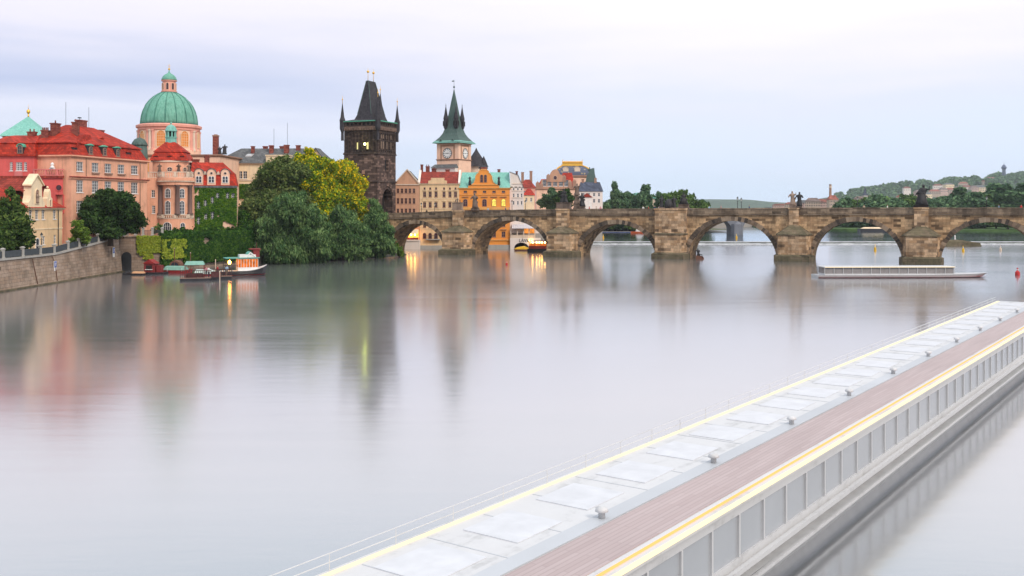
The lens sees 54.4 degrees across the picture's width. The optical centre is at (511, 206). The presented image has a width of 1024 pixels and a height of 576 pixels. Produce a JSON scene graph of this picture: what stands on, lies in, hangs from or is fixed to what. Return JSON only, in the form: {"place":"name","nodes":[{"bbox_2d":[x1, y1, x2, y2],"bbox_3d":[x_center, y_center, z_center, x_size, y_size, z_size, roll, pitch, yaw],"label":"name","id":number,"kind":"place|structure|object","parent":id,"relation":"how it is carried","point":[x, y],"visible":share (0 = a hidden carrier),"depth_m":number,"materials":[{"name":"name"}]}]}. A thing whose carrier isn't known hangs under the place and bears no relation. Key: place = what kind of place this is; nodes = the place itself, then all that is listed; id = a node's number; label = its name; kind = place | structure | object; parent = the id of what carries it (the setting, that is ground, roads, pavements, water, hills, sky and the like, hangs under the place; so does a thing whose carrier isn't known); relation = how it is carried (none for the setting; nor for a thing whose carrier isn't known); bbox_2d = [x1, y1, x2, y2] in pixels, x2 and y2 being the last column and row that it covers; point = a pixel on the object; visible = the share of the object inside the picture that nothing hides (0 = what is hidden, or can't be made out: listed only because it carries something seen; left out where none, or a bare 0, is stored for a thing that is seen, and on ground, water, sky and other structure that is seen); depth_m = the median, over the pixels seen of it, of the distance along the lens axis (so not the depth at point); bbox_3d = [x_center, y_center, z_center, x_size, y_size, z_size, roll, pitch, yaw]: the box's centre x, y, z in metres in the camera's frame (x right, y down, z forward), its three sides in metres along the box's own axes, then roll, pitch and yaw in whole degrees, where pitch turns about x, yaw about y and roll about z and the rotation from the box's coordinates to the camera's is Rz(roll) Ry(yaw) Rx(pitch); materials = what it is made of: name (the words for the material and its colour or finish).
{"place":"outdoors","nodes":[
{"label":"outdoors","id":0,"kind":"place"},
{"bbox_2d":[326,253,406,260],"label":"willow bank","id":1,"kind":"structure","parent":0,"point":[367,258],"depth_m":229.34,"materials":[{"name":"green plant"}]},
{"bbox_2d":[253,189,331,263],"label":"willow tree","id":2,"kind":"object","parent":1,"relation":"on","point":[293,227],"visible":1,"depth_m":210.06,"materials":[{"name":"green plant"}]},
{"bbox_2d":[326,203,371,260],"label":"willow tree","id":3,"kind":"object","parent":1,"relation":"on","point":[349,239],"visible":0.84,"depth_m":221.52,"materials":[{"name":"green plant"}]},
{"bbox_2d":[361,197,397,258],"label":"willow tree","id":4,"kind":"object","parent":1,"relation":"on","point":[382,230],"visible":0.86,"depth_m":230.73,"materials":[{"name":"green plant"}]},
{"bbox_2d":[395,242,404,257],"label":"riverside shrub","id":5,"kind":"object","parent":1,"relation":"on","point":[400,252],"visible":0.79,"depth_m":235.96,"materials":[{"name":"green plant"}]},
{"bbox_2d":[0,244,1023,575],"bbox_3d":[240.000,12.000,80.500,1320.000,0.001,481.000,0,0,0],"label":"river","id":6,"kind":"structure","parent":0,"point":[276,418],"depth_m":63.69,"materials":[{"name":"liquid"}]},
{"bbox_2d":[0,237,122,292],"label":"quay wall","id":7,"kind":"structure","parent":6,"relation":"in","point":[95,259],"depth_m":159.73,"materials":[{"name":"stone"}]},
{"bbox_2d":[0,233,124,258],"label":"promenade railing","id":8,"kind":"object","parent":7,"relation":"on","point":[39,250],"visible":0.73,"depth_m":154.88,"materials":[{"name":"grey metal"}]},
{"bbox_2d":[68,220,91,245],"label":"young tree","id":9,"kind":"object","parent":7,"relation":"on","point":[80,231],"visible":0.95,"depth_m":167.09,"materials":[{"name":"green plant"}]},
{"bbox_2d":[123,267,146,274],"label":"wooden raft","id":10,"kind":"object","parent":6,"relation":"on","point":[138,273],"visible":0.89,"depth_m":175.27,"materials":[{"name":"black paint"}]},
{"bbox_2d":[119,235,160,270],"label":"recess wall","id":11,"kind":"structure","parent":6,"relation":"in","point":[137,251],"depth_m":187.92,"materials":[{"name":"stone"}]},
{"bbox_2d":[125,227,163,235],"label":"promenade railing","id":12,"kind":"object","parent":11,"relation":"on","point":[151,231],"visible":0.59,"depth_m":188.51,"materials":[{"name":"grey stone"}]},
{"bbox_2d":[143,259,167,274],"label":"boat","id":13,"kind":"object","parent":6,"relation":"on","point":[152,267],"visible":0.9,"depth_m":177.31,"materials":[{"name":"red paint"}]},
{"bbox_2d":[163,266,192,273],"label":"covered boat","id":14,"kind":"object","parent":6,"relation":"on","point":[172,269],"visible":0.69,"depth_m":179.38,"materials":[{"name":"teal paint"}]},
{"bbox_2d":[180,261,231,280],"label":"landing stage","id":15,"kind":"object","parent":6,"relation":"on","point":[194,276],"visible":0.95,"depth_m":161.98,"materials":[{"name":"red paint"}]},
{"bbox_2d":[159,230,260,268],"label":"ivy wall","id":16,"kind":"structure","parent":6,"relation":"in","point":[208,248],"depth_m":198.29,"materials":[{"name":"plant"}]},
{"bbox_2d":[222,243,266,275],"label":"lit tour boat","id":17,"kind":"object","parent":6,"relation":"on","point":[247,264],"visible":0.85,"depth_m":173.32,"materials":[{"name":"white paint"}]},
{"bbox_2d":[405,229,419,248],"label":"terrace restaurant","id":18,"kind":"structure","parent":6,"relation":"in","point":[412,241],"depth_m":282.60,"materials":[{"name":"white paint"}]},
{"bbox_2d":[527,240,546,251],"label":"floating bar","id":19,"kind":"object","parent":6,"relation":"on","point":[540,246],"visible":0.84,"depth_m":263.19,"materials":[{"name":"black paint"}]},
{"bbox_2d":[270,297,1023,575],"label":"river cruise ship","id":20,"kind":"object","parent":6,"relation":"on","point":[763,485],"visible":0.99,"depth_m":34.18,"materials":[{"name":"white metal"}]},
{"bbox_2d":[386,207,1023,264],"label":"stone bridge","id":21,"kind":"structure","parent":6,"relation":"in","point":[921,235],"depth_m":229.77,"materials":[{"name":"stone"}]},
{"bbox_2d":[339,69,399,212],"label":"gate tower","id":22,"kind":"structure","parent":21,"relation":"on","point":[376,132],"depth_m":264.54,"materials":[{"name":"stone"}]},
{"bbox_2d":[451,198,463,210],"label":"saint statue","id":23,"kind":"object","parent":21,"relation":"on","point":[457,205],"visible":1,"depth_m":253.20,"materials":[{"name":"stone"}]},
{"bbox_2d":[470,193,479,209],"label":"standing saint statue","id":24,"kind":"object","parent":21,"relation":"on","point":[475,203],"visible":1,"depth_m":251.50,"materials":[{"name":"stone"}]},
{"bbox_2d":[556,189,571,208],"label":"crucifix statue","id":25,"kind":"object","parent":21,"relation":"on","point":[563,203],"visible":1,"depth_m":242.53,"materials":[{"name":"stone"}]},
{"bbox_2d":[573,184,579,208],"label":"saint statue","id":26,"kind":"object","parent":21,"relation":"on","point":[576,203],"visible":1,"depth_m":251.48,"materials":[{"name":"stone"}]},
{"bbox_2d":[578,193,585,208],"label":"saint statue","id":27,"kind":"object","parent":21,"relation":"on","point":[582,202],"visible":1,"depth_m":251.00,"materials":[{"name":"stone"}]},
{"bbox_2d":[658,196,678,207],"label":"grotto statue","id":28,"kind":"object","parent":21,"relation":"on","point":[669,203],"visible":1,"depth_m":232.52,"materials":[{"name":"stone"}]},
{"bbox_2d":[678,192,689,207],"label":"saint statue","id":29,"kind":"object","parent":21,"relation":"on","point":[683,203],"visible":0.98,"depth_m":240.72,"materials":[{"name":"stone"}]},
{"bbox_2d":[788,191,796,207],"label":"angel statue","id":30,"kind":"object","parent":21,"relation":"on","point":[792,201],"visible":1,"depth_m":222.28,"materials":[{"name":"stone"}]},
{"bbox_2d":[795,192,803,207],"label":"monk statue","id":31,"kind":"object","parent":21,"relation":"on","point":[799,201],"visible":1,"depth_m":221.74,"materials":[{"name":"stone"}]},
{"bbox_2d":[913,184,929,206],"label":"pieta statue","id":32,"kind":"object","parent":21,"relation":"on","point":[921,200],"visible":1,"depth_m":212.08,"materials":[{"name":"black stone"}]},
{"bbox_2d":[593,241,1023,243],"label":"weir","id":33,"kind":"object","parent":6,"relation":"in","point":[769,242],"visible":0.58,"depth_m":321.45,"materials":[{"name":"liquid"}]},
{"bbox_2d":[811,265,985,277],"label":"white tour boat","id":34,"kind":"object","parent":6,"relation":"on","point":[909,271],"visible":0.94,"depth_m":168.29,"materials":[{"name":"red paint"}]},
{"bbox_2d":[946,236,980,245],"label":"stone jetty","id":35,"kind":"object","parent":6,"relation":"in","point":[954,242],"visible":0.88,"depth_m":303.41,"materials":[{"name":"grey stone"}]},
{"bbox_2d":[0,0,1023,202],"label":"sky","id":36,"kind":"structure","parent":0,"point":[759,100],"materials":[{"name":"white"}]},
{"bbox_2d":[586,167,595,181],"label":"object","id":37,"kind":"object","parent":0,"point":[590,177],"visible":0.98,"depth_m":419.16,"materials":[{"name":"green metal"}]},
{"bbox_2d":[511,222,752,246],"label":"old town ground","id":38,"kind":"structure","parent":0,"point":[599,237],"depth_m":327.02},
{"bbox_2d":[396,169,419,239],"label":"gabled house","id":39,"kind":"structure","parent":38,"relation":"on","point":[407,192],"depth_m":285.00,"materials":[{"name":"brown paint"}]},
{"bbox_2d":[418,164,460,248],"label":"cream townhouse","id":40,"kind":"structure","parent":38,"relation":"on","point":[440,190],"depth_m":285.00,"materials":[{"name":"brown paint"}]},
{"bbox_2d":[431,81,474,174],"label":"clock tower","id":41,"kind":"structure","parent":38,"relation":"on","point":[453,142],"depth_m":300.54,"materials":[{"name":"beige paint"}]},
{"bbox_2d":[471,148,488,171],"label":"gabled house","id":42,"kind":"structure","parent":38,"relation":"on","point":[477,161],"depth_m":311.60,"materials":[{"name":"tile"}]},
{"bbox_2d":[458,167,510,248],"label":"orange house","id":43,"kind":"structure","parent":38,"relation":"on","point":[491,190],"depth_m":285.00,"materials":[{"name":"brown paint"}]},
{"bbox_2d":[509,171,523,248],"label":"white house","id":44,"kind":"structure","parent":38,"relation":"on","point":[516,192],"depth_m":286.00,"materials":[{"name":"paint"}]},
{"bbox_2d":[510,223,540,248],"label":"riverside club","id":45,"kind":"object","parent":38,"relation":"on","point":[517,238],"visible":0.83,"depth_m":284.00,"materials":[{"name":"white paint"}]},
{"bbox_2d":[521,171,535,208],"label":"chimneyed house","id":46,"kind":"structure","parent":38,"relation":"on","point":[526,184],"depth_m":326.22,"materials":[{"name":"red paint"}]},
{"bbox_2d":[524,188,534,208],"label":"house","id":47,"kind":"structure","parent":38,"relation":"on","point":[529,194],"depth_m":305.00,"materials":[{"name":"white paint"}]},
{"bbox_2d":[535,187,557,208],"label":"town tree","id":48,"kind":"object","parent":38,"relation":"on","point":[546,200],"visible":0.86,"depth_m":334.08,"materials":[{"name":"green plant"}]},
{"bbox_2d":[535,169,575,208],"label":"baroque townhouse","id":49,"kind":"structure","parent":38,"relation":"on","point":[556,180],"depth_m":350.00,"materials":[{"name":"pink paint"}]},
{"bbox_2d":[552,188,574,206],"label":"town tree","id":50,"kind":"object","parent":38,"relation":"on","point":[557,198],"visible":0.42,"depth_m":329.50,"materials":[{"name":"green plant"}]},
{"bbox_2d":[556,161,588,185],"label":"theatre","id":51,"kind":"structure","parent":38,"relation":"on","point":[578,170],"depth_m":431.60,"materials":[{"name":"yellow paint"}]},
{"bbox_2d":[583,193,591,208],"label":"white pavilion","id":52,"kind":"structure","parent":38,"relation":"on","point":[588,200],"depth_m":360.00,"materials":[{"name":"paint"}]},
{"bbox_2d":[578,178,602,208],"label":"mansard corner house","id":53,"kind":"structure","parent":38,"relation":"on","point":[594,189],"depth_m":385.10,"materials":[{"name":"white paint"}]},
{"bbox_2d":[535,199,784,208],"bbox_3d":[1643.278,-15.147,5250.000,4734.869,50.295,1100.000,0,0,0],"label":"distant hill","id":54,"kind":"structure","parent":0,"point":[723,203],"depth_m":4969.33,"materials":[{"name":"green plant"}]},
{"bbox_2d":[603,227,1023,240],"bbox_3d":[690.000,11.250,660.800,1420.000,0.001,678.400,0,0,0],"label":"upstream river","id":55,"kind":"structure","parent":0,"point":[752,234],"depth_m":378.81,"materials":[{"name":"liquid"}]},
{"bbox_2d":[724,221,744,234],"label":"bridge pier","id":56,"kind":"structure","parent":55,"relation":"on","point":[734,227],"depth_m":403.82,"materials":[{"name":"stone"}]},
{"bbox_2d":[857,227,885,231],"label":"lit pavilion boat","id":57,"kind":"object","parent":55,"relation":"on","point":[871,229],"visible":0.67,"depth_m":454.00,"materials":[{"name":"white paint"}]},
{"bbox_2d":[753,226,1018,231],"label":"river island","id":58,"kind":"structure","parent":0,"point":[987,229],"depth_m":454.83,"materials":[{"name":"green plant"}]},
{"bbox_2d":[832,196,856,225],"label":"riverside tree","id":59,"kind":"object","parent":58,"relation":"on","point":[846,201],"visible":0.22,"depth_m":497.93,"materials":[{"name":"green plant"}]},
{"bbox_2d":[851,222,869,227],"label":"waterside tree","id":60,"kind":"object","parent":58,"relation":"on","point":[861,224],"visible":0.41,"depth_m":493.96,"materials":[{"name":"green plant"}]},
{"bbox_2d":[858,193,893,226],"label":"riverside tree","id":61,"kind":"object","parent":58,"relation":"on","point":[875,201],"visible":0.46,"depth_m":490.01,"materials":[{"name":"green plant"}]},
{"bbox_2d":[889,197,912,208],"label":"riverside tree","id":62,"kind":"object","parent":58,"relation":"on","point":[900,202],"visible":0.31,"depth_m":497.04,"materials":[{"name":"green plant"}]},
{"bbox_2d":[905,195,916,206],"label":"riverside tree","id":63,"kind":"object","parent":58,"relation":"on","point":[912,201],"visible":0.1,"depth_m":502.22,"materials":[{"name":"green plant"}]},
{"bbox_2d":[927,197,941,207],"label":"riverside tree","id":64,"kind":"object","parent":58,"relation":"on","point":[932,203],"visible":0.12,"depth_m":497.82,"materials":[{"name":"green plant"}]},
{"bbox_2d":[934,197,964,208],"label":"riverside tree","id":65,"kind":"object","parent":58,"relation":"on","point":[949,202],"visible":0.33,"depth_m":495.62,"materials":[{"name":"green plant"}]},
{"bbox_2d":[942,187,970,207],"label":"riverside tree","id":66,"kind":"object","parent":58,"relation":"on","point":[958,193],"visible":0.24,"depth_m":512.75,"materials":[{"name":"green plant"}]},
{"bbox_2d":[962,191,994,208],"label":"riverside tree","id":67,"kind":"object","parent":58,"relation":"on","point":[976,200],"visible":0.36,"depth_m":486.88,"materials":[{"name":"green plant"}]},
{"bbox_2d":[983,182,997,195],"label":"riverside tree","id":68,"kind":"object","parent":58,"relation":"on","point":[990,188],"visible":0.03,"depth_m":527.89,"materials":[{"name":"green plant"}]},
{"bbox_2d":[983,194,999,208],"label":"riverside tree","id":69,"kind":"object","parent":58,"relation":"on","point":[990,199],"visible":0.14,"depth_m":515.58,"materials":[{"name":"green plant"}]},
{"bbox_2d":[989,183,1023,208],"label":"riverside tree","id":70,"kind":"object","parent":58,"relation":"on","point":[1005,195],"visible":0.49,"depth_m":511.04,"materials":[{"name":"green plant"}]},
{"bbox_2d":[1014,182,1023,207],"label":"riverside tree","id":71,"kind":"object","parent":58,"relation":"on","point":[1020,186],"visible":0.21,"depth_m":512.54,"materials":[{"name":"green plant"}]},
{"bbox_2d":[763,182,1015,207],"bbox_3d":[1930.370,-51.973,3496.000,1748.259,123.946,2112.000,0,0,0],"label":"wooded hill","id":72,"kind":"structure","parent":0,"point":[898,193],"depth_m":3377.49,"materials":[{"name":"green plant"}]},
{"bbox_2d":[834,171,1023,199],"bbox_3d":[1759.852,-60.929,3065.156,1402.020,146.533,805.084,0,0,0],"label":"hill trees","id":73,"kind":"object","parent":72,"relation":"on","point":[892,189],"visible":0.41,"depth_m":3221.14,"materials":[{"name":"green plant"}]},
{"bbox_2d":[928,189,940,197],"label":"hillside house","id":74,"kind":"structure","parent":72,"relation":"on","point":[936,193],"depth_m":2811.35,"materials":[{"name":"white paint"}]},
{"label":"promenade","id":75,"kind":"structure","parent":0,"visible":0},
{"bbox_2d":[0,206,16,250],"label":"conical tree","id":76,"kind":"object","parent":75,"relation":"on","point":[6,232],"visible":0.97,"depth_m":145.52,"materials":[{"name":"green plant"}]},
{"bbox_2d":[0,185,36,256],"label":"conical tree","id":77,"kind":"object","parent":75,"relation":"on","point":[23,231],"visible":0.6,"depth_m":149.11,"materials":[{"name":"green plant"}]},
{"bbox_2d":[0,174,65,248],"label":"cream house","id":78,"kind":"structure","parent":75,"relation":"on","point":[45,211],"depth_m":161.90,"materials":[{"name":"white paint"}]},
{"bbox_2d":[0,119,91,243],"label":"pink building","id":79,"kind":"structure","parent":75,"relation":"on","point":[18,155],"depth_m":175.20,"materials":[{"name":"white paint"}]},
{"bbox_2d":[77,187,149,245],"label":"round tree","id":80,"kind":"object","parent":75,"relation":"on","point":[111,214],"visible":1,"depth_m":176.28,"materials":[{"name":"green plant"}]},
{"label":"far ground","id":81,"kind":"structure","parent":0,"visible":0},
{"bbox_2d":[804,198,820,207],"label":"distant townhouse","id":82,"kind":"structure","parent":81,"relation":"on","point":[812,202],"depth_m":876.49,"materials":[{"name":"beige paint"}]},
{"bbox_2d":[826,195,838,208],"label":"distant townhouse","id":83,"kind":"structure","parent":81,"relation":"on","point":[831,199],"depth_m":857.74,"materials":[{"name":"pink paint"}]},
{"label":"embankment","id":84,"kind":"structure","parent":0,"visible":0},
{"bbox_2d":[0,106,41,137],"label":"roof","id":85,"kind":"structure","parent":84,"relation":"on","point":[23,126],"depth_m":229.03,"materials":[{"name":"paint"}]},
{"bbox_2d":[36,117,150,242],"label":"salmon building","id":86,"kind":"structure","parent":84,"relation":"on","point":[101,159],"depth_m":180.69,"materials":[{"name":"pink paint"}]},
{"bbox_2d":[76,162,83,171],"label":"window","id":87,"kind":"structure","parent":86,"relation":"in","point":[79,165],"depth_m":177.53,"materials":[{"name":"white glass"}]},
{"bbox_2d":[76,180,83,192],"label":"window","id":88,"kind":"structure","parent":86,"relation":"in","point":[79,183],"depth_m":177.53,"materials":[{"name":"white glass"}]},
{"bbox_2d":[147,122,194,233],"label":"corner pavilion","id":89,"kind":"structure","parent":84,"relation":"on","point":[170,194],"depth_m":204.14,"materials":[{"name":"pink paint"}]},
{"bbox_2d":[132,68,242,206],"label":"domed church","id":90,"kind":"structure","parent":84,"relation":"on","point":[164,107],"depth_m":233.11,"materials":[{"name":"pink paint"}]},
{"bbox_2d":[212,134,218,153],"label":"brick chimney","id":91,"kind":"object","parent":90,"relation":"on","point":[215,142],"visible":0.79,"depth_m":243.40,"materials":[{"name":"red brick"}]},
{"bbox_2d":[164,225,256,232],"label":"clipped hedge","id":92,"kind":"object","parent":84,"relation":"on","point":[216,228],"visible":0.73,"depth_m":200.80,"materials":[{"name":"green plant"}]},
{"bbox_2d":[191,154,238,228],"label":"ivy house","id":93,"kind":"structure","parent":84,"relation":"on","point":[216,186],"depth_m":206.60,"materials":[{"name":"green plant"}]},
{"bbox_2d":[237,210,254,227],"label":"dark undergrowth tree","id":94,"kind":"object","parent":84,"relation":"on","point":[243,217],"visible":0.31,"depth_m":213.44,"materials":[{"name":"green plant"}]},
{"bbox_2d":[238,153,315,224],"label":"dark leafy tree","id":95,"kind":"object","parent":84,"relation":"on","point":[275,177],"visible":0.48,"depth_m":222.20,"materials":[{"name":"green plant"}]},
{"bbox_2d":[228,123,330,205],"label":"grey roofed building","id":96,"kind":"structure","parent":84,"relation":"on","point":[251,161],"depth_m":246.89,"materials":[{"name":"grey tile"}]},
{"bbox_2d":[292,146,345,221],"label":"yellowing tree","id":97,"kind":"object","parent":84,"relation":"on","point":[321,168],"visible":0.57,"depth_m":228.58,"materials":[{"name":"yellow plant"}]},
{"bbox_2d":[327,158,368,221],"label":"golden tree","id":98,"kind":"object","parent":84,"relation":"on","point":[354,185],"visible":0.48,"depth_m":233.16,"materials":[{"name":"yellow plant"}]},
{"label":"island ground","id":99,"kind":"structure","parent":0,"visible":0},
{"bbox_2d":[603,199,615,231],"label":"island tree","id":100,"kind":"object","parent":99,"relation":"on","point":[608,204],"visible":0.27,"depth_m":452.25,"materials":[{"name":"green plant"}]},
{"bbox_2d":[610,181,621,230],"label":"island tree","id":101,"kind":"object","parent":99,"relation":"on","point":[615,190],"visible":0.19,"depth_m":458.81,"materials":[{"name":"green plant"}]},
{"bbox_2d":[612,192,632,231],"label":"island tree","id":102,"kind":"object","parent":99,"relation":"on","point":[621,201],"visible":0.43,"depth_m":449.70,"materials":[{"name":"green plant"}]},
{"bbox_2d":[626,191,637,230],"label":"island tree","id":103,"kind":"object","parent":99,"relation":"on","point":[630,197],"visible":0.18,"depth_m":456.17,"materials":[{"name":"green plant"}]},
{"bbox_2d":[633,184,653,209],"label":"island tree","id":104,"kind":"object","parent":99,"relation":"on","point":[644,197],"visible":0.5,"depth_m":453.10,"materials":[{"name":"green plant"}]},
{"bbox_2d":[653,191,660,207],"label":"island tree","id":105,"kind":"object","parent":99,"relation":"on","point":[656,204],"visible":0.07,"depth_m":461.09,"materials":[{"name":"green plant"}]},
{"bbox_2d":[658,189,688,206],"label":"island tree","id":106,"kind":"object","parent":99,"relation":"on","point":[675,193],"visible":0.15,"depth_m":453.85,"materials":[{"name":"green plant"}]},
{"bbox_2d":[681,189,695,206],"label":"island tree","id":107,"kind":"object","parent":99,"relation":"on","point":[690,197],"visible":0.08,"depth_m":468.30,"materials":[{"name":"green plant"}]},
{"bbox_2d":[689,199,710,207],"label":"island tree","id":108,"kind":"object","parent":99,"relation":"on","point":[701,203],"visible":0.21,"depth_m":458.90,"materials":[{"name":"green plant"}]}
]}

